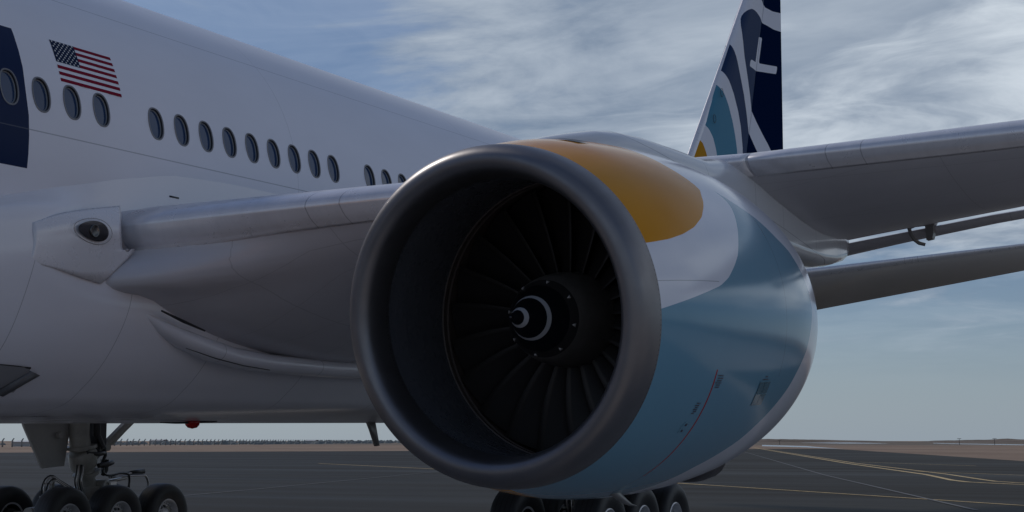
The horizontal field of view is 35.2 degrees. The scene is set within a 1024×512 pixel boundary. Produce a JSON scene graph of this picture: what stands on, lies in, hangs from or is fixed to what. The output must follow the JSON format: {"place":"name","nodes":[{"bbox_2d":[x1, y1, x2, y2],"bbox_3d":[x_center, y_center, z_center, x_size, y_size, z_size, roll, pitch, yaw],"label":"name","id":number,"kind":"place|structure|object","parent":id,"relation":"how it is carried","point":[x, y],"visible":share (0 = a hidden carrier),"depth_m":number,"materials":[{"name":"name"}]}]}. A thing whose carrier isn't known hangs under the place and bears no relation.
{"place":"outdoors","nodes":[
{"label":"outdoors","id":0,"kind":"place"},
{"bbox_2d":[0,449,1023,511],"bbox_3d":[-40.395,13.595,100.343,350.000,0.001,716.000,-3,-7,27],"label":"tarmac","id":1,"kind":"structure","parent":0,"point":[233,473],"depth_m":81.40,"materials":[{"name":"grey asphalt"}]},
{"bbox_2d":[193,471,437,494],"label":"pavement joint","id":2,"kind":"object","parent":1,"relation":"on","point":[303,484],"visible":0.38,"depth_m":76.92,"materials":[{"name":"paint"}]},
{"bbox_2d":[318,463,703,484],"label":"taxiway line","id":3,"kind":"object","parent":1,"relation":"on","point":[427,468],"visible":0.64,"depth_m":126.30,"materials":[{"name":"yellow paint"}]},
{"bbox_2d":[746,452,976,509],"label":"taxiway line","id":4,"kind":"object","parent":1,"relation":"on","point":[882,488],"visible":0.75,"depth_m":67.68,"materials":[{"name":"paint"}]},
{"bbox_2d":[714,485,1023,505],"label":"taxiway line","id":5,"kind":"object","parent":1,"relation":"on","point":[873,495],"visible":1,"depth_m":61.60,"materials":[{"name":"yellow paint"}]},
{"bbox_2d":[754,447,1017,482],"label":"taxiway line","id":6,"kind":"object","parent":1,"relation":"on","point":[909,469],"visible":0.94,"depth_m":110.22,"materials":[{"name":"yellow paint"}]},
{"bbox_2d":[752,447,1023,484],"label":"taxiway line","id":7,"kind":"object","parent":1,"relation":"on","point":[898,470],"visible":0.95,"depth_m":108.58,"materials":[{"name":"yellow paint"}]},
{"bbox_2d":[0,441,1023,460],"bbox_3d":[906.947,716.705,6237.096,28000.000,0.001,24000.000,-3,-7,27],"label":"desert ground","id":8,"kind":"structure","parent":0,"point":[982,450],"depth_m":513.33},
{"bbox_2d":[13,441,29,445],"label":"shed","id":9,"kind":"structure","parent":8,"relation":"on","point":[18,443],"depth_m":608.09,"materials":[{"name":"grey"}]},
{"bbox_2d":[151,439,168,442],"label":"shed","id":10,"kind":"structure","parent":8,"relation":"on","point":[153,440],"depth_m":1048.33,"materials":[{"name":"grey"}]},
{"bbox_2d":[1,438,350,446],"bbox_3d":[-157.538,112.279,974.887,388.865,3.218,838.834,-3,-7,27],"label":"perimeter fence","id":11,"kind":"object","parent":8,"relation":"on","point":[180,441],"visible":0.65,"depth_m":806.05,"materials":[{"name":"grey metal"}]},
{"bbox_2d":[0,440,399,444],"bbox_3d":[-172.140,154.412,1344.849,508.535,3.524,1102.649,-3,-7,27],"label":"scrub","id":12,"kind":"object","parent":8,"relation":"on","point":[224,442],"visible":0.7,"depth_m":1011.81,"materials":[{"name":"grey"}]},
{"bbox_2d":[305,440,318,443],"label":"shed","id":13,"kind":"structure","parent":8,"relation":"on","point":[309,441],"depth_m":1162.79,"materials":[{"name":"grey"}]},
{"bbox_2d":[0,0,1023,440],"label":"sky","id":14,"kind":"structure","parent":0,"point":[946,362],"materials":[{"name":"blue"}]},
{"bbox_2d":[762,445,835,448],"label":"salt water","id":15,"kind":"structure","parent":0,"point":[794,446],"depth_m":601.35,"materials":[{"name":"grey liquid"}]},
{"bbox_2d":[758,439,897,441],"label":"hills","id":16,"kind":"structure","parent":0,"point":[783,440],"depth_m":2602.97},
{"bbox_2d":[922,439,1023,441],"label":"hills","id":17,"kind":"structure","parent":0,"point":[1008,440],"depth_m":2412.16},
{"bbox_2d":[939,443,1020,444],"bbox_3d":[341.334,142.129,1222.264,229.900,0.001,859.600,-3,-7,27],"label":"salt water","id":18,"kind":"structure","parent":0,"point":[984,444],"depth_m":934.45,"materials":[{"name":"grey liquid"}]},
{"label":"apron","id":19,"kind":"structure","parent":0,"visible":0},
{"bbox_2d":[0,0,1023,511],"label":"airliner","id":20,"kind":"object","parent":19,"relation":"on","point":[198,226],"visible":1,"depth_m":19.87,"materials":[{"name":"white paint"}]},
{"bbox_2d":[0,68,18,104],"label":"window","id":21,"kind":"structure","parent":20,"relation":"in","point":[9,87],"depth_m":18.96,"materials":[{"name":"grey glass"}]},
{"bbox_2d":[32,77,50,112],"bbox_3d":[-5.668,-1.936,19.384,0.127,0.446,0.307,-3,-7,27],"label":"window","id":22,"kind":"structure","parent":20,"relation":"in","point":[40,89],"depth_m":19.43,"materials":[{"name":"grey glass"}]},
{"bbox_2d":[63,85,80,119],"bbox_3d":[-5.428,-1.887,19.857,0.127,0.446,0.307,-3,-7,27],"label":"window","id":23,"kind":"structure","parent":20,"relation":"in","point":[72,103],"depth_m":19.90,"materials":[{"name":"grey glass"}]},
{"bbox_2d":[93,93,109,126],"bbox_3d":[-5.188,-1.839,20.330,0.127,0.446,0.307,-3,-7,27],"label":"window","id":24,"kind":"structure","parent":20,"relation":"in","point":[101,109],"depth_m":20.38,"materials":[{"name":"grey glass"}]},
{"bbox_2d":[148,107,163,139],"bbox_3d":[-4.708,-1.741,21.277,0.127,0.446,0.307,-3,-7,27],"label":"window","id":25,"kind":"structure","parent":20,"relation":"in","point":[156,124],"depth_m":21.32,"materials":[{"name":"grey glass"}]},
{"bbox_2d":[174,114,189,145],"bbox_3d":[-4.468,-1.693,21.751,0.127,0.446,0.307,-3,-7,27],"label":"window","id":26,"kind":"structure","parent":20,"relation":"in","point":[180,124],"depth_m":21.80,"materials":[{"name":"grey glass"}]},
{"bbox_2d":[199,121,213,151],"bbox_3d":[-4.228,-1.644,22.224,0.127,0.446,0.307,-3,-7,27],"label":"window","id":27,"kind":"structure","parent":20,"relation":"in","point":[205,132],"depth_m":22.28,"materials":[{"name":"grey glass"}]},
{"bbox_2d":[222,127,236,157],"bbox_3d":[-3.988,-1.596,22.698,0.127,0.446,0.307,-3,-7,27],"label":"window","id":28,"kind":"structure","parent":20,"relation":"in","point":[229,141],"depth_m":22.75,"materials":[{"name":"grey glass"}]},
{"bbox_2d":[245,133,258,162],"bbox_3d":[-3.748,-1.547,23.171,0.127,0.446,0.307,-3,-7,27],"label":"window","id":29,"kind":"structure","parent":20,"relation":"in","point":[251,144],"depth_m":23.22,"materials":[{"name":"grey glass"}]},
{"bbox_2d":[267,139,280,168],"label":"window","id":30,"kind":"structure","parent":20,"relation":"in","point":[272,148],"depth_m":23.70,"materials":[{"name":"grey glass"}]},
{"bbox_2d":[288,144,300,173],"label":"window","id":31,"kind":"structure","parent":20,"relation":"in","point":[293,154],"depth_m":24.17,"materials":[{"name":"grey glass"}]},
{"bbox_2d":[308,150,320,177],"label":"window","id":32,"kind":"structure","parent":20,"relation":"in","point":[314,163],"depth_m":24.65,"materials":[{"name":"grey glass"}]},
{"bbox_2d":[327,155,339,182],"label":"window","id":33,"kind":"structure","parent":20,"relation":"in","point":[333,167],"depth_m":25.12,"materials":[{"name":"grey glass"}]},
{"bbox_2d":[364,164,375,185],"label":"window","id":34,"kind":"structure","parent":20,"relation":"in","point":[368,172],"depth_m":26.08,"materials":[{"name":"grey glass"}]},
{"bbox_2d":[381,169,391,183],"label":"window","id":35,"kind":"structure","parent":20,"relation":"in","point":[386,179],"depth_m":26.56,"materials":[{"name":"grey glass"}]},
{"bbox_2d":[398,173,405,182],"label":"window","id":36,"kind":"structure","parent":20,"relation":"in","point":[401,178],"depth_m":27.03,"materials":[{"name":"grey glass"}]}
]}

